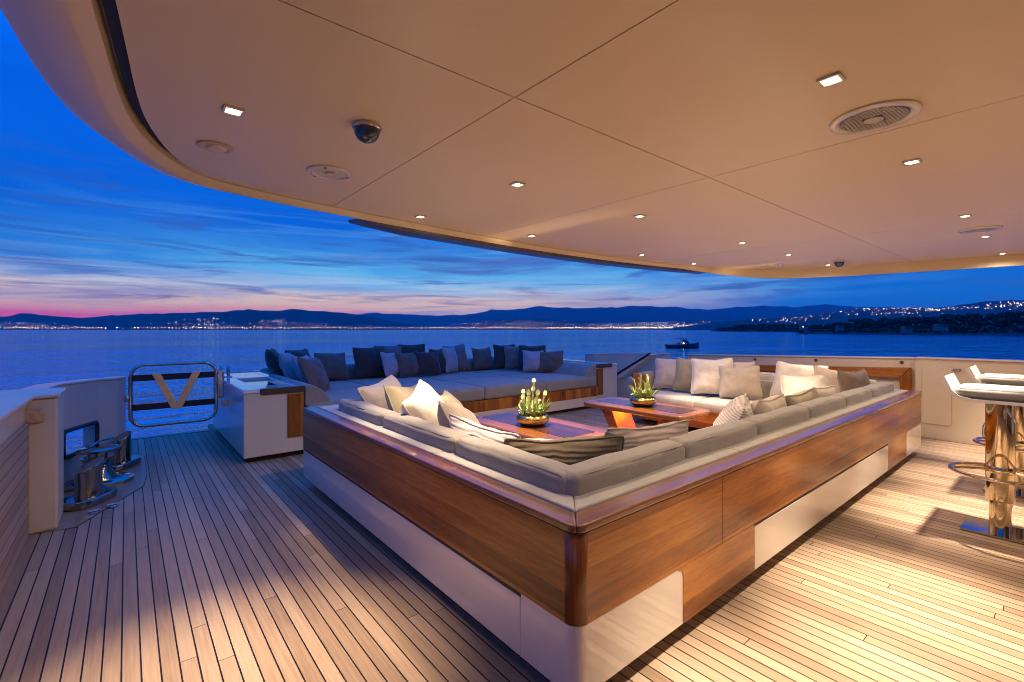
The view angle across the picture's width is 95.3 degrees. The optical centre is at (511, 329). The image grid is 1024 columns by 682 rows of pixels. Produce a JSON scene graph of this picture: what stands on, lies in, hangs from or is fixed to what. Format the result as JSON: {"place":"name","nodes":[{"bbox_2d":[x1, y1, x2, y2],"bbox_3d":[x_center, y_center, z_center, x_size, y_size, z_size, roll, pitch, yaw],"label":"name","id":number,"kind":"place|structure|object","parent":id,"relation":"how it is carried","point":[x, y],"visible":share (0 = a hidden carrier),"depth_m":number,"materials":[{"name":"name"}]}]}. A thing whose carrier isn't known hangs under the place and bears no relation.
{"place":"outdoors","nodes":[
{"label":"outdoors","id":0,"kind":"place"},
{"bbox_2d":[218,365,231,376],"bbox_3d":[-3.254,0.475,5.289,0.140,0.139,0.096,0,0,-40],"label":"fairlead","id":1,"kind":"object","parent":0,"point":[227,370],"visible":0.78,"depth_m":5.28,"materials":[{"name":"metal"}]},
{"bbox_2d":[0,309,460,329],"bbox_3d":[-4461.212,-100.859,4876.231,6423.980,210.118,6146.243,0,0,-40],"label":"hills","id":2,"kind":"structure","parent":0,"point":[247,319],"depth_m":4406.73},
{"bbox_2d":[0,301,1021,328],"bbox_3d":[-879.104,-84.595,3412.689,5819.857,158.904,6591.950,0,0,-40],"label":"town lights","id":3,"kind":"object","parent":2,"relation":"on","point":[537,328],"visible":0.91,"depth_m":4098.44,"materials":[{"name":"white"}]},
{"bbox_2d":[0,0,1023,278],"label":"overhang","id":4,"kind":"object","parent":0,"point":[700,136],"visible":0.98,"depth_m":1.57,"materials":[{"name":"paint"}]},
{"bbox_2d":[196,140,233,153],"bbox_3d":[-1.167,-0.713,1.837,0.124,0.014,0.124,0,0,-40],"label":"speaker","id":5,"kind":"object","parent":4,"relation":"attached to","point":[214,146],"visible":1,"depth_m":1.82},
{"bbox_2d":[221,104,244,116],"bbox_3d":[-0.913,-0.716,1.529,0.061,0.010,0.058,0,0,-40],"label":"downlight","id":6,"kind":"object","parent":4,"relation":"attached to","point":[232,110],"visible":1,"depth_m":1.52,"materials":[{"name":"white paint"}]},
{"bbox_2d":[307,164,350,179],"bbox_3d":[-0.834,-0.713,2.132,0.190,0.014,0.190,0,0,-40],"label":"ceiling speaker","id":7,"kind":"object","parent":4,"relation":"attached to","point":[328,172],"visible":1,"depth_m":2.12,"materials":[{"name":"white paint"}]},
{"bbox_2d":[352,120,381,143],"bbox_3d":[-0.513,-0.690,1.651,0.100,0.060,0.100,0,0,-40],"label":"dome camera","id":8,"kind":"object","parent":4,"relation":"attached to","point":[367,131],"visible":1,"depth_m":1.62,"materials":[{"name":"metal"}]},
{"bbox_2d":[414,215,426,218],"bbox_3d":[-0.581,-0.716,2.964,0.061,0.010,0.058,0,0,-40],"label":"downlight","id":9,"kind":"object","parent":4,"relation":"attached to","point":[420,216],"visible":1,"depth_m":2.96,"materials":[{"name":"white paint"}]},
{"bbox_2d":[510,181,525,187],"bbox_3d":[0.028,-0.716,2.306,0.061,0.010,0.058,0,0,-40],"label":"downlight","id":10,"kind":"object","parent":4,"relation":"attached to","point":[517,184],"visible":1,"depth_m":2.30,"materials":[{"name":"white paint"}]},
{"bbox_2d":[633,214,645,217],"bbox_3d":[0.807,-0.716,2.949,0.061,0.010,0.058,0,0,-40],"label":"downlight","id":11,"kind":"object","parent":4,"relation":"attached to","point":[639,216],"visible":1,"depth_m":2.94,"materials":[{"name":"white paint"}]},
{"bbox_2d":[761,263,782,266],"bbox_3d":[2.888,-0.713,5.187,0.220,0.014,0.220,0,0,-40],"label":"ceiling speaker","id":12,"kind":"object","parent":4,"relation":"attached to","point":[772,265],"visible":1,"depth_m":5.17,"materials":[{"name":"white paint"}]},
{"bbox_2d":[816,71,845,87],"bbox_3d":[0.916,-0.716,1.340,0.061,0.010,0.058,0,0,-40],"label":"downlight","id":13,"kind":"object","parent":4,"relation":"attached to","point":[835,78],"visible":1,"depth_m":1.34,"materials":[{"name":"white paint"}]},
{"bbox_2d":[833,261,844,266],"bbox_3d":[3.453,-0.690,4.927,0.100,0.060,0.100,0,0,-40],"label":"dome camera","id":14,"kind":"object","parent":4,"relation":"attached to","point":[838,263],"visible":1,"depth_m":4.90,"materials":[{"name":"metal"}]},
{"bbox_2d":[829,99,922,134],"bbox_3d":[1.227,-0.714,1.584,0.250,0.010,0.250,0,0,-40],"label":"ceiling speaker","id":15,"kind":"object","parent":4,"relation":"attached to","point":[877,116],"visible":1,"depth_m":1.56,"materials":[{"name":"white paint"}]},
{"bbox_2d":[902,158,921,165],"bbox_3d":[1.710,-0.716,1.996,0.061,0.010,0.058,0,0,-40],"label":"downlight","id":16,"kind":"object","parent":4,"relation":"attached to","point":[911,161],"visible":1,"depth_m":1.99,"materials":[{"name":"white paint"}]},
{"bbox_2d":[958,214,971,217],"bbox_3d":[2.859,-0.716,2.945,0.061,0.010,0.058,0,0,-40],"label":"downlight","id":17,"kind":"object","parent":4,"relation":"attached to","point":[965,215],"visible":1,"depth_m":2.94,"materials":[{"name":"white paint"}]},
{"bbox_2d":[958,226,1002,233],"bbox_3d":[3.356,-0.714,3.349,0.230,0.010,0.230,0,0,-40],"label":"ceiling speaker","id":18,"kind":"object","parent":4,"relation":"attached to","point":[979,229],"visible":1,"depth_m":3.33,"materials":[{"name":"white paint"}]},
{"bbox_2d":[0,330,1023,451],"bbox_3d":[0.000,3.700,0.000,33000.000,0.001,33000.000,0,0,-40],"label":"sea","id":19,"kind":"structure","parent":0,"point":[28,358],"depth_m":95.43,"materials":[{"name":"liquid"}]},
{"bbox_2d":[665,338,698,347],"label":"motorboat","id":20,"kind":"object","parent":19,"relation":"on","point":[685,344],"visible":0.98,"depth_m":93.36,"materials":[{"name":"paint"}]},
{"bbox_2d":[0,8,1023,317],"label":"sky","id":21,"kind":"structure","parent":0,"point":[88,228],"materials":[{"name":"blue"}]},
{"bbox_2d":[444,318,713,329],"bbox_3d":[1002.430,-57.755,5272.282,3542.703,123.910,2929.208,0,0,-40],"label":"hills","id":22,"kind":"structure","parent":0,"point":[532,324],"depth_m":4829.08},
{"bbox_2d":[356,304,867,326],"bbox_3d":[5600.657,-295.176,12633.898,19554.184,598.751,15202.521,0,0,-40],"label":"hills","id":23,"kind":"structure","parent":0,"point":[629,314],"depth_m":10276.04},
{"bbox_2d":[669,300,1023,329],"bbox_3d":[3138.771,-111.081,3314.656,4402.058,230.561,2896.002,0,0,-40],"label":"hills","id":24,"kind":"structure","parent":0,"point":[860,313],"depth_m":2925.57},
{"bbox_2d":[712,311,1023,335],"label":"headland","id":25,"kind":"structure","parent":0,"point":[977,321],"depth_m":350.28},
{"bbox_2d":[799,325,806,329],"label":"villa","id":26,"kind":"object","parent":25,"relation":"on","point":[802,327],"visible":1,"depth_m":384.80,"materials":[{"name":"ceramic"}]},
{"bbox_2d":[835,325,843,330],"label":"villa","id":27,"kind":"object","parent":25,"relation":"on","point":[839,327],"visible":1,"depth_m":363.20,"materials":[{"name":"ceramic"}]},
{"bbox_2d":[900,326,912,332],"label":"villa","id":28,"kind":"object","parent":25,"relation":"on","point":[906,329],"visible":1,"depth_m":328.25,"materials":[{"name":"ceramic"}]},
{"bbox_2d":[933,324,948,330],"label":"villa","id":29,"kind":"object","parent":25,"relation":"on","point":[940,327],"visible":1,"depth_m":315.50,"materials":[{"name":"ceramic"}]},
{"bbox_3d":[1.081,2.632,3.747,7.686,2.736,9.638,0,0,-40],"label":"yacht hull","id":30,"kind":"object","parent":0,"visible":0},
{"bbox_2d":[0,408,1023,681],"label":"deck","id":31,"kind":"structure","parent":30,"relation":"on","point":[206,556],"depth_m":2.08,"materials":[{"name":"brown wood"}]},
{"bbox_2d":[0,534,40,631],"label":"deck joint","id":32,"kind":"object","parent":31,"relation":"on","point":[18,585],"visible":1,"depth_m":2.17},
{"bbox_2d":[0,388,66,594],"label":"bulwark","id":33,"kind":"object","parent":31,"relation":"on","point":[31,461],"visible":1,"depth_m":2.72,"materials":[{"name":"beige paint"}]},
{"bbox_2d":[22,376,126,482],"bbox_3d":[-3.460,0.798,3.653,0.295,0.805,1.504,0,0,-24],"label":"bulwark","id":34,"kind":"object","parent":31,"relation":"on","point":[95,409],"visible":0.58,"depth_m":3.96,"materials":[{"name":"beige paint"}]},
{"bbox_2d":[126,361,227,427],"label":"gate","id":35,"kind":"structure","parent":34,"relation":"attached to","point":[172,402],"depth_m":4.62,"materials":[{"name":"metal"}]},
{"bbox_2d":[39,456,146,532],"bbox_3d":[-3.187,1.203,3.567,0.630,0.014,1.840,0,0,-40],"label":"covering board","id":36,"kind":"object","parent":31,"relation":"on","point":[70,519],"visible":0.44,"depth_m":3.30,"materials":[{"name":"grey metal"}]},
{"bbox_2d":[63,457,117,511],"bbox_3d":[-2.931,1.050,3.234,0.220,0.292,0.360,0,0,-2],"label":"bollard","id":37,"kind":"object","parent":36,"relation":"on","point":[90,490],"visible":0.91,"depth_m":3.18,"materials":[{"name":"metal"}]},
{"bbox_2d":[88,508,100,514],"bbox_3d":[-2.722,1.187,3.044,0.062,0.021,0.055,0,0,-40],"label":"cleat","id":38,"kind":"object","parent":36,"relation":"on","point":[92,512],"visible":1,"depth_m":3.04,"materials":[{"name":"metal"}]},
{"bbox_2d":[64,436,133,491],"bbox_3d":[-3.207,1.026,3.616,0.437,0.341,0.323,0,0,-40],"label":"capstan","id":39,"kind":"object","parent":36,"relation":"on","point":[111,476],"visible":0.73,"depth_m":3.59,"materials":[{"name":"polished steel"}]},
{"bbox_2d":[110,431,140,471],"bbox_3d":[-3.398,1.045,4.067,0.200,0.302,0.360,0,0,-10],"label":"bollard","id":40,"kind":"object","parent":36,"relation":"on","point":[123,459],"visible":0.81,"depth_m":4.03,"materials":[{"name":"metal"}]},
{"bbox_2d":[76,456,146,526],"bbox_3d":[-2.969,1.204,3.657,0.194,0.013,1.779,0,0,-28],"label":"deck joint","id":41,"kind":"object","parent":31,"relation":"on","point":[119,500],"visible":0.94,"depth_m":3.31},
{"bbox_2d":[107,502,118,507],"bbox_3d":[-2.697,1.187,3.155,0.062,0.021,0.055,0,0,-40],"label":"cleat","id":42,"kind":"object","parent":31,"relation":"on","point":[112,505],"visible":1,"depth_m":3.15,"materials":[{"name":"metal"}]},
{"bbox_2d":[131,429,210,439],"bbox_3d":[-3.904,1.203,5.323,0.800,0.014,0.100,0,0,-40],"label":"covering board","id":43,"kind":"object","parent":31,"relation":"on","point":[170,434],"visible":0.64,"depth_m":5.32,"materials":[{"name":"brown wood"}]},
{"bbox_2d":[213,372,304,462],"bbox_3d":[-2.785,0.866,5.025,0.515,0.662,1.936,0,0,-40],"label":"cabinet","id":44,"kind":"object","parent":31,"relation":"on","point":[259,417],"visible":0.91,"depth_m":4.34,"materials":[{"name":"beige paint"}]},
{"bbox_2d":[253,357,597,451],"bbox_3d":[-1.054,0.847,6.670,4.270,0.700,2.332,0,0,-40],"label":"sofa","id":45,"kind":"object","parent":31,"relation":"on","point":[568,386],"visible":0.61,"depth_m":6.41,"materials":[{"name":"grey fabric"}]},
{"bbox_2d":[265,348,284,376],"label":"throw pillow","id":46,"kind":"object","parent":45,"relation":"on","point":[271,359],"visible":0.62,"depth_m":5.59,"materials":[{"name":"fabric"}]},
{"bbox_2d":[278,352,297,379],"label":"throw pillow","id":47,"kind":"object","parent":45,"relation":"on","point":[286,366],"visible":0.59,"depth_m":5.54,"materials":[{"name":"blue fabric"}]},
{"bbox_2d":[285,349,310,380],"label":"throw pillow","id":48,"kind":"object","parent":45,"relation":"on","point":[300,353],"visible":0.25,"depth_m":5.95,"materials":[{"name":"fabric"}]},
{"bbox_2d":[292,355,310,382],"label":"throw pillow","id":49,"kind":"object","parent":45,"relation":"on","point":[296,368],"visible":0.33,"depth_m":5.29,"materials":[{"name":"blue fabric"}]},
{"bbox_2d":[297,357,330,389],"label":"throw pillow","id":50,"kind":"object","parent":45,"relation":"on","point":[313,371],"visible":0.82,"depth_m":5.08,"materials":[{"name":"grey fabric"}]},
{"bbox_2d":[314,352,348,378],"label":"throw pillow","id":51,"kind":"object","parent":45,"relation":"on","point":[335,366],"visible":0.77,"depth_m":6.34,"materials":[{"name":"fabric"}]},
{"bbox_2d":[352,346,385,377],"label":"throw pillow","id":52,"kind":"object","parent":45,"relation":"on","point":[368,362],"visible":0.8,"depth_m":6.61,"materials":[{"name":"fabric"}]},
{"bbox_2d":[374,345,401,352],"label":"throw pillow","id":53,"kind":"object","parent":45,"relation":"on","point":[391,349],"visible":0.21,"depth_m":7.03,"materials":[{"name":"fabric"}]},
{"bbox_2d":[380,352,399,376],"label":"throw pillow","id":54,"kind":"object","parent":45,"relation":"on","point":[390,364],"visible":0.71,"depth_m":6.62,"materials":[{"name":"fabric"}]},
{"bbox_2d":[395,352,418,376],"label":"throw pillow","id":55,"kind":"object","parent":45,"relation":"on","point":[408,364],"visible":0.87,"depth_m":6.76,"materials":[{"name":"fabric"}]},
{"bbox_2d":[398,344,424,352],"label":"throw pillow","id":56,"kind":"object","parent":45,"relation":"on","point":[412,348],"visible":0.32,"depth_m":7.25,"materials":[{"name":"blue fabric"}]},
{"bbox_2d":[413,351,440,375],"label":"throw pillow","id":57,"kind":"object","parent":45,"relation":"on","point":[428,363],"visible":0.96,"depth_m":6.97,"materials":[{"name":"fabric"}]},
{"bbox_2d":[429,349,445,372],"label":"throw pillow","id":58,"kind":"object","parent":45,"relation":"on","point":[442,360],"visible":0.47,"depth_m":7.29,"materials":[{"name":"fabric"}]},
{"bbox_2d":[442,346,457,372],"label":"throw pillow","id":59,"kind":"object","parent":45,"relation":"on","point":[450,355],"visible":0.94,"depth_m":7.39,"materials":[{"name":"fabric"}]},
{"bbox_2d":[442,344,468,369],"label":"throw pillow","id":60,"kind":"object","parent":45,"relation":"on","point":[461,356],"visible":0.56,"depth_m":7.78,"materials":[{"name":"fabric"}]},
{"bbox_2d":[471,347,492,369],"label":"throw pillow","id":61,"kind":"object","parent":45,"relation":"on","point":[482,358],"visible":1,"depth_m":7.96,"materials":[{"name":"fabric"}]},
{"bbox_2d":[493,344,514,368],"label":"throw pillow","id":62,"kind":"object","parent":45,"relation":"on","point":[499,358],"visible":0.53,"depth_m":8.05,"materials":[{"name":"blue fabric"}]},
{"bbox_2d":[504,345,525,368],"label":"throw pillow","id":63,"kind":"object","parent":45,"relation":"on","point":[511,357],"visible":0.61,"depth_m":7.98,"materials":[{"name":"fabric"}]},
{"bbox_2d":[518,345,544,369],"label":"throw pillow","id":64,"kind":"object","parent":45,"relation":"on","point":[532,348],"visible":0.47,"depth_m":7.88,"materials":[{"name":"blue fabric"}]},
{"bbox_2d":[522,350,543,370],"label":"throw pillow","id":65,"kind":"object","parent":45,"relation":"on","point":[531,360],"visible":0.91,"depth_m":7.56,"materials":[{"name":"fabric"}]},
{"bbox_2d":[537,350,562,371],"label":"throw pillow","id":66,"kind":"object","parent":45,"relation":"on","point":[551,361],"visible":0.91,"depth_m":7.54,"materials":[{"name":"grey fabric"}]},
{"bbox_2d":[476,411,606,438],"bbox_3d":[0.174,0.967,3.652,0.600,0.460,1.150,0,0,-40],"label":"table","id":67,"kind":"object","parent":31,"relation":"on","point":[552,428],"visible":0.3,"depth_m":3.51,"materials":[{"name":"brown wood"}]},
{"bbox_2d":[516,378,551,426],"bbox_3d":[0.152,0.558,3.621,0.282,0.356,0.330,0,0,-40],"label":"flower bowl","id":68,"kind":"object","parent":67,"relation":"on","point":[532,415],"visible":1,"depth_m":3.55,"materials":[{"name":"gold metal"}]},
{"bbox_2d":[563,359,616,398],"bbox_3d":[0.881,0.866,8.053,0.515,0.662,1.936,0,0,-40],"label":"cabinet","id":69,"kind":"object","parent":31,"relation":"on","point":[606,378],"visible":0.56,"depth_m":7.34,"materials":[{"name":"beige paint"}]},
{"bbox_2d":[303,370,921,681],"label":"sectional sofa","id":70,"kind":"object","parent":31,"relation":"on","point":[603,568],"visible":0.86,"depth_m":1.95,"materials":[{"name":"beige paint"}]},
{"bbox_2d":[357,375,401,409],"bbox_3d":[-0.915,0.573,3.498,0.223,0.438,0.460,-32,-4,19],"label":"throw pillow","id":71,"kind":"object","parent":70,"relation":"on","point":[374,394],"visible":0.3,"depth_m":3.35,"materials":[{"name":"beige fabric"}]},
{"bbox_2d":[383,384,416,413],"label":"throw pillow","id":72,"kind":"object","parent":70,"relation":"on","point":[396,396],"visible":0.26,"depth_m":3.19,"materials":[{"name":"beige fabric"}]},
{"bbox_2d":[401,379,443,424],"bbox_3d":[-0.520,0.571,3.001,0.249,0.448,0.461,-30,9,9],"label":"throw pillow","id":73,"kind":"object","parent":70,"relation":"on","point":[422,400],"visible":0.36,"depth_m":2.86,"materials":[{"name":"white fabric"}]},
{"bbox_2d":[440,390,462,405],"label":"throw pillow","id":74,"kind":"object","parent":70,"relation":"on","point":[446,396],"visible":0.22,"depth_m":3.21,"materials":[{"name":"beige fabric"}]},
{"bbox_2d":[437,401,480,427],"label":"throw pillow","id":75,"kind":"object","parent":70,"relation":"on","point":[445,410],"visible":0.39,"depth_m":2.60,"materials":[{"name":"beige fabric"}]},
{"bbox_2d":[449,413,520,443],"bbox_3d":[-0.117,0.610,2.328,0.211,0.320,0.557,-23,18,-39],"label":"throw pillow","id":76,"kind":"object","parent":70,"relation":"on","point":[466,426],"visible":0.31,"depth_m":2.30,"materials":[{"name":"white fabric"}]},
{"bbox_2d":[504,435,624,464],"bbox_3d":[0.240,0.618,2.122,0.539,0.313,0.230,-2,22,3],"label":"throw pillow","id":77,"kind":"object","parent":70,"relation":"on","point":[570,450],"visible":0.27,"depth_m":2.04,"materials":[{"name":"brown fabric"}]},
{"bbox_2d":[603,420,689,449],"bbox_3d":[0.623,0.602,2.258,0.576,0.338,0.211,2,19,-32],"label":"throw pillow","id":78,"kind":"object","parent":70,"relation":"on","point":[635,437],"visible":0.27,"depth_m":2.18,"materials":[{"name":"beige fabric"}]},
{"bbox_2d":[653,358,675,388],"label":"throw pillow","id":79,"kind":"object","parent":70,"relation":"on","point":[665,370],"visible":0.52,"depth_m":6.00,"materials":[{"name":"beige fabric"}]},
{"bbox_2d":[673,357,712,390],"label":"throw pillow","id":80,"kind":"object","parent":70,"relation":"on","point":[683,376],"visible":0.45,"depth_m":5.78,"materials":[{"name":"beige fabric"}]},
{"bbox_2d":[691,358,732,393],"bbox_3d":[2.368,0.550,5.539,0.468,0.450,0.232,-2,-23,26],"label":"throw pillow","id":81,"kind":"object","parent":70,"relation":"on","point":[705,376],"visible":0.77,"depth_m":5.49,"materials":[{"name":"beige fabric"}]},
{"bbox_2d":[713,393,753,425],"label":"throw pillow","id":82,"kind":"object","parent":70,"relation":"on","point":[738,408],"visible":0.41,"depth_m":2.84,"materials":[{"name":"beige fabric"}]},
{"bbox_2d":[718,365,762,397],"bbox_3d":[2.583,0.590,5.303,0.439,0.384,0.226,-3,-25,23],"label":"throw pillow","id":83,"kind":"object","parent":70,"relation":"on","point":[735,382],"visible":0.98,"depth_m":5.23,"materials":[{"name":"beige fabric"}]},
{"bbox_2d":[733,362,754,367],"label":"throw pillow","id":84,"kind":"object","parent":70,"relation":"on","point":[741,364],"visible":0.16,"depth_m":5.48,"materials":[{"name":"white fabric"}]},
{"bbox_2d":[751,394,786,414],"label":"throw pillow","id":85,"kind":"object","parent":70,"relation":"on","point":[771,403],"visible":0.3,"depth_m":3.00,"materials":[{"name":"beige fabric"}]},
{"bbox_2d":[770,361,827,395],"bbox_3d":[3.095,0.566,5.046,0.497,0.437,0.216,5,-23,44],"label":"throw pillow","id":86,"kind":"object","parent":70,"relation":"on","point":[783,368],"visible":0.44,"depth_m":5.08,"materials":[{"name":"beige fabric"}]},
{"bbox_2d":[784,388,813,405],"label":"throw pillow","id":87,"kind":"object","parent":70,"relation":"on","point":[800,397],"visible":0.22,"depth_m":3.38,"materials":[{"name":"beige fabric"}]},
{"bbox_2d":[779,375,825,395],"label":"throw pillow","id":88,"kind":"object","parent":70,"relation":"on","point":[790,385],"visible":0.58,"depth_m":4.77,"materials":[{"name":"beige fabric"}]},
{"bbox_2d":[808,385,835,398],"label":"throw pillow","id":89,"kind":"object","parent":70,"relation":"on","point":[823,391],"visible":0.21,"depth_m":3.74,"materials":[{"name":"beige fabric"}]},
{"bbox_2d":[813,366,840,393],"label":"throw pillow","id":90,"kind":"object","parent":70,"relation":"on","point":[830,376],"visible":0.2,"depth_m":4.72,"materials":[{"name":"beige fabric"}]},
{"bbox_2d":[837,369,869,391],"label":"throw pillow","id":91,"kind":"object","parent":70,"relation":"on","point":[848,380],"visible":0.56,"depth_m":4.59,"materials":[{"name":"brown fabric"}]},
{"bbox_2d":[585,353,669,377],"bbox_3d":[2.016,0.798,8.176,1.504,0.805,0.295,0,0,35],"label":"bulwark","id":92,"kind":"object","parent":31,"relation":"on","point":[622,360],"visible":0.37,"depth_m":8.20,"materials":[{"name":"white paint"}]},
{"bbox_2d":[617,352,658,397],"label":"boarding ramp","id":93,"kind":"structure","parent":31,"relation":"on","point":[623,384],"depth_m":7.78,"materials":[{"name":"white paint"}]},
{"bbox_2d":[584,397,709,427],"bbox_3d":[1.279,0.967,4.552,0.570,0.460,1.130,0,0,-40],"label":"table","id":94,"kind":"object","parent":31,"relation":"on","point":[618,412],"visible":0.59,"depth_m":4.47,"materials":[{"name":"brown wood"}]},
{"bbox_2d":[628,372,658,406],"bbox_3d":[1.273,0.574,4.507,0.294,0.322,0.317,0,0,-24],"label":"flower bowl","id":95,"kind":"object","parent":94,"relation":"on","point":[645,397],"visible":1,"depth_m":4.46,"materials":[{"name":"gold metal"}]},
{"bbox_2d":[688,354,914,389],"bbox_3d":[3.733,0.759,6.404,0.256,0.882,2.780,0,0,-40],"label":"bulwark","id":96,"kind":"object","parent":31,"relation":"on","point":[898,372],"visible":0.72,"depth_m":5.74,"materials":[{"name":"beige paint"}]},
{"bbox_2d":[921,436,982,445],"bbox_3d":[4.820,1.203,4.889,0.080,0.014,6.400,0,0,-40],"label":"covering board","id":97,"kind":"object","parent":31,"relation":"on","point":[951,440],"visible":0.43,"depth_m":5.03,"materials":[{"name":"brown wood"}]},
{"bbox_2d":[915,356,1023,442],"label":"bulwark","id":98,"kind":"object","parent":31,"relation":"on","point":[946,414],"visible":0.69,"depth_m":5.04,"materials":[{"name":"beige paint"}]},
{"bbox_2d":[922,366,950,425],"bbox_3d":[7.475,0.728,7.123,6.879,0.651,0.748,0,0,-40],"label":"locker door","id":99,"kind":"structure","parent":98,"relation":"in","point":[936,399],"depth_m":5.13,"materials":[{"name":"beige paint"}]},
{"bbox_2d":[940,373,1023,543],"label":"bar stool","id":100,"kind":"object","parent":31,"relation":"on","point":[1001,402],"visible":1,"depth_m":2.72,"materials":[{"name":"metal"}]},
{"bbox_2d":[966,365,1023,498],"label":"bar stool","id":101,"kind":"object","parent":31,"relation":"on","point":[995,379],"visible":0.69,"depth_m":3.37,"materials":[{"name":"metal"}]}
]}

